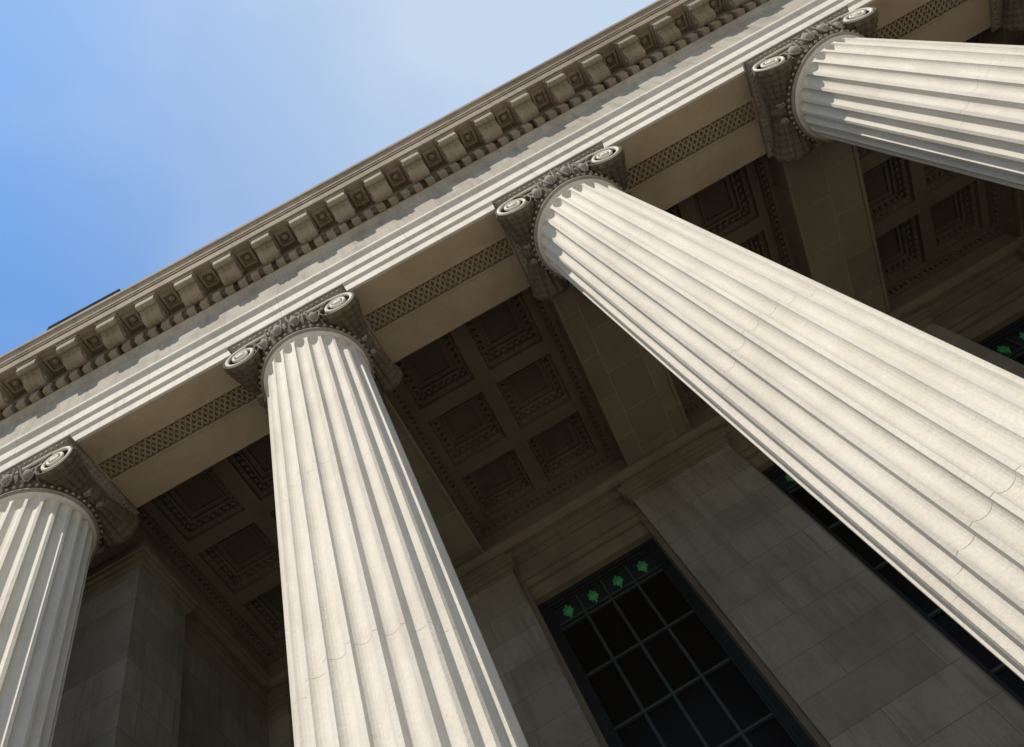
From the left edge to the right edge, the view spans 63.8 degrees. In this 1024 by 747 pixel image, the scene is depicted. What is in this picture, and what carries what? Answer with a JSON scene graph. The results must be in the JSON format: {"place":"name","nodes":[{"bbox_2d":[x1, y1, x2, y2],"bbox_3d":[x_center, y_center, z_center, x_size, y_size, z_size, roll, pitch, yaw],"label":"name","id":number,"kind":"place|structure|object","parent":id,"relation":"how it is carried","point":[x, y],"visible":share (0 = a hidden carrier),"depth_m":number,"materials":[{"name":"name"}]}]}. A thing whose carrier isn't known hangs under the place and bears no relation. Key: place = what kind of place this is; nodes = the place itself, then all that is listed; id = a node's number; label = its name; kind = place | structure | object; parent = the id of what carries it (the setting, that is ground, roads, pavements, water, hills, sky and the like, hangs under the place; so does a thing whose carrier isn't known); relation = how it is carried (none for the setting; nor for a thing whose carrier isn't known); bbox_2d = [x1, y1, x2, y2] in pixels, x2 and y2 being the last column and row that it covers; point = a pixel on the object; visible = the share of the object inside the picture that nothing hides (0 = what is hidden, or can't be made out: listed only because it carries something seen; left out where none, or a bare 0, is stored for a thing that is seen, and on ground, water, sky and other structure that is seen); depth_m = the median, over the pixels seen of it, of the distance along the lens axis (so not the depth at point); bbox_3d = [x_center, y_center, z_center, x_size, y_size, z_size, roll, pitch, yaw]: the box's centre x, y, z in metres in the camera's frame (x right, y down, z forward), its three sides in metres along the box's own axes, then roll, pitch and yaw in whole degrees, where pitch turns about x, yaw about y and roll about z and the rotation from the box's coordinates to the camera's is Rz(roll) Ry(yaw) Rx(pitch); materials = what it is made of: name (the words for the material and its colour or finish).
{"place":"outdoors","nodes":[
{"label":"outdoors","id":0,"kind":"place"},
{"bbox_2d":[0,0,656,355],"label":"sky","id":1,"kind":"structure","parent":0,"point":[136,135],"materials":[{"name":"blue"}]},
{"bbox_2d":[77,0,990,507],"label":"architrave soffit panels","id":2,"kind":"object","parent":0,"point":[175,436],"visible":0.87,"depth_m":13.40,"materials":[{"name":"beige stone"}]},
{"label":"ground","id":3,"kind":"structure","parent":0,"visible":0},
{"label":"entrance steps","id":4,"kind":"object","parent":3,"relation":"on","visible":0},
{"bbox_2d":[51,40,1023,746],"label":"end walls","id":5,"kind":"structure","parent":4,"relation":"on","point":[161,656],"depth_m":12.37,"materials":[{"name":"stone"}]},
{"bbox_2d":[88,28,1023,671],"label":"portico beams","id":6,"kind":"structure","parent":5,"relation":"on","point":[826,214],"depth_m":15.23,"materials":[{"name":"stone"}]},
{"bbox_2d":[137,433,286,665],"bbox_3d":[-4.311,2.994,15.208,3.260,0.640,4.517,-30,-60,-4],"label":"coffered ceiling bay","id":7,"kind":"object","parent":6,"relation":"attached to","point":[211,531],"visible":0.43,"depth_m":14.84,"materials":[{"name":"stone"}]},
{"bbox_2d":[0,0,989,507],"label":"architrave","id":8,"kind":"object","parent":6,"relation":"attached to","point":[136,390],"visible":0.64,"depth_m":13.50,"materials":[{"name":"stone"}]},
{"bbox_2d":[0,0,812,446],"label":"frieze","id":9,"kind":"object","parent":8,"relation":"on","point":[280,280],"visible":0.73,"depth_m":14.79,"materials":[{"name":"stone"}]},
{"bbox_2d":[0,0,753,412],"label":"cornice","id":10,"kind":"structure","parent":9,"relation":"on","point":[196,262],"depth_m":15.53,"materials":[{"name":"stone"}]},
{"bbox_2d":[0,0,750,410],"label":"modillions","id":11,"kind":"object","parent":10,"relation":"attached to","point":[74,352],"visible":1,"depth_m":15.27,"materials":[{"name":"stone"}]},
{"bbox_2d":[0,0,768,420],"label":"dentils","id":12,"kind":"object","parent":9,"relation":"attached to","point":[344,228],"visible":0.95,"depth_m":15.13,"materials":[{"name":"stone"}]},
{"bbox_2d":[387,286,619,540],"bbox_3d":[-0.225,0.658,15.559,3.260,0.640,4.517,-30,-60,-4],"label":"coffered ceiling bay","id":13,"kind":"object","parent":6,"relation":"attached to","point":[498,410],"visible":0.88,"depth_m":15.74,"materials":[{"name":"stone"}]},
{"bbox_2d":[665,154,797,418],"bbox_3d":[3.862,-1.677,15.912,3.260,0.640,4.517,-30,-60,-4],"label":"coffered ceiling bay","id":14,"kind":"object","parent":6,"relation":"attached to","point":[740,207],"visible":0.12,"depth_m":15.53,"materials":[{"name":"stone"}]},
{"bbox_2d":[856,32,1005,300],"bbox_3d":[7.948,-4.013,16.263,3.260,0.640,4.517,-30,-60,-4],"label":"coffered ceiling bay","id":15,"kind":"object","parent":6,"relation":"attached to","point":[928,221],"visible":0.43,"depth_m":16.98,"materials":[{"name":"stone"}]},
{"bbox_2d":[264,232,1023,746],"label":"back wall","id":16,"kind":"structure","parent":4,"relation":"on","point":[838,644],"depth_m":13.46,"materials":[{"name":"stone"}]},
{"bbox_2d":[537,538,815,746],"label":"window","id":17,"kind":"structure","parent":16,"relation":"attached to","point":[652,653],"depth_m":13.03,"materials":[{"name":"black glass"}]},
{"bbox_2d":[762,464,1023,705],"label":"window","id":18,"kind":"structure","parent":16,"relation":"attached to","point":[991,665],"depth_m":12.37,"materials":[{"name":"black glass"}]},
{"bbox_2d":[978,316,1023,364],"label":"window","id":19,"kind":"structure","parent":16,"relation":"attached to","point":[1007,341],"depth_m":15.52,"materials":[{"name":"black glass"}]},
{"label":"wing walls","id":20,"kind":"object","parent":4,"relation":"on","visible":0},
{"bbox_2d":[47,289,120,329],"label":"roof","id":21,"kind":"structure","parent":20,"relation":"on","point":[83,309],"depth_m":15.64,"materials":[{"name":"stone"}]},
{"bbox_3d":[-3.219,7.458,1.309,2.440,0.626,2.440,-30,-60,-4],"label":"base","id":22,"kind":"object","parent":4,"relation":"on","visible":0},
{"bbox_2d":[0,488,99,746],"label":"shaft","id":23,"kind":"object","parent":22,"relation":"on","point":[49,541],"visible":1,"depth_m":10.25,"materials":[{"name":"stone"}]},
{"bbox_2d":[0,434,139,564],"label":"capital","id":24,"kind":"object","parent":23,"relation":"on","point":[66,464],"visible":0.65,"depth_m":12.39,"materials":[{"name":"stone"}]},
{"bbox_3d":[0.868,5.122,1.661,2.440,0.626,2.440,-30,-60,-4],"label":"base","id":25,"kind":"object","parent":4,"relation":"on","visible":0},
{"bbox_2d":[261,327,528,746],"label":"shaft","id":26,"kind":"object","parent":25,"relation":"on","point":[386,646],"visible":1,"depth_m":7.22,"materials":[{"name":"stone"}]},
{"bbox_2d":[223,283,402,419],"bbox_3d":[-3.072,-0.081,12.868,2.272,0.823,1.966,-30,-60,-4],"label":"capital","id":27,"kind":"object","parent":26,"relation":"on","point":[338,307],"visible":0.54,"depth_m":12.45,"materials":[{"name":"stone"}]},
{"bbox_3d":[4.954,2.786,2.013,2.440,0.626,2.440,-30,-60,-4],"label":"base","id":28,"kind":"object","parent":4,"relation":"on","visible":0},
{"bbox_2d":[534,175,1023,680],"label":"shaft","id":29,"kind":"object","parent":28,"relation":"on","point":[897,445],"visible":1,"depth_m":6.71,"materials":[{"name":"stone"}]},
{"bbox_2d":[491,140,631,300],"bbox_3d":[1.015,-2.416,13.220,2.272,0.823,1.966,-30,-60,-4],"label":"capital","id":30,"kind":"object","parent":29,"relation":"on","point":[517,208],"visible":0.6,"depth_m":12.81,"materials":[{"name":"stone"}]},
{"bbox_3d":[9.040,0.450,2.365,2.440,0.626,2.440,-30,-60,-4],"label":"base","id":31,"kind":"object","parent":4,"relation":"on","visible":0},
{"bbox_2d":[791,32,1023,189],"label":"shaft","id":32,"kind":"object","parent":31,"relation":"on","point":[957,107],"visible":1,"depth_m":10.87,"materials":[{"name":"stone"}]},
{"bbox_2d":[742,5,878,162],"bbox_3d":[5.101,-4.752,13.572,2.272,0.823,1.966,-30,-60,-4],"label":"capital","id":33,"kind":"object","parent":32,"relation":"on","point":[770,72],"visible":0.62,"depth_m":13.29,"materials":[{"name":"stone"}]},
{"bbox_3d":[13.127,-1.886,2.717,2.440,0.626,2.440,-30,-60,-4],"label":"base","id":34,"kind":"object","parent":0,"visible":0},
{"bbox_3d":[11.154,-4.491,8.328,1.780,12.380,1.780,-23,-61,-8],"label":"shaft","id":35,"kind":"object","parent":34,"relation":"on","visible":0},
{"bbox_2d":[989,0,1023,31],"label":"capital","id":36,"kind":"object","parent":35,"relation":"on","point":[1007,15],"visible":1,"depth_m":14.10,"materials":[{"name":"stone"}]}
]}

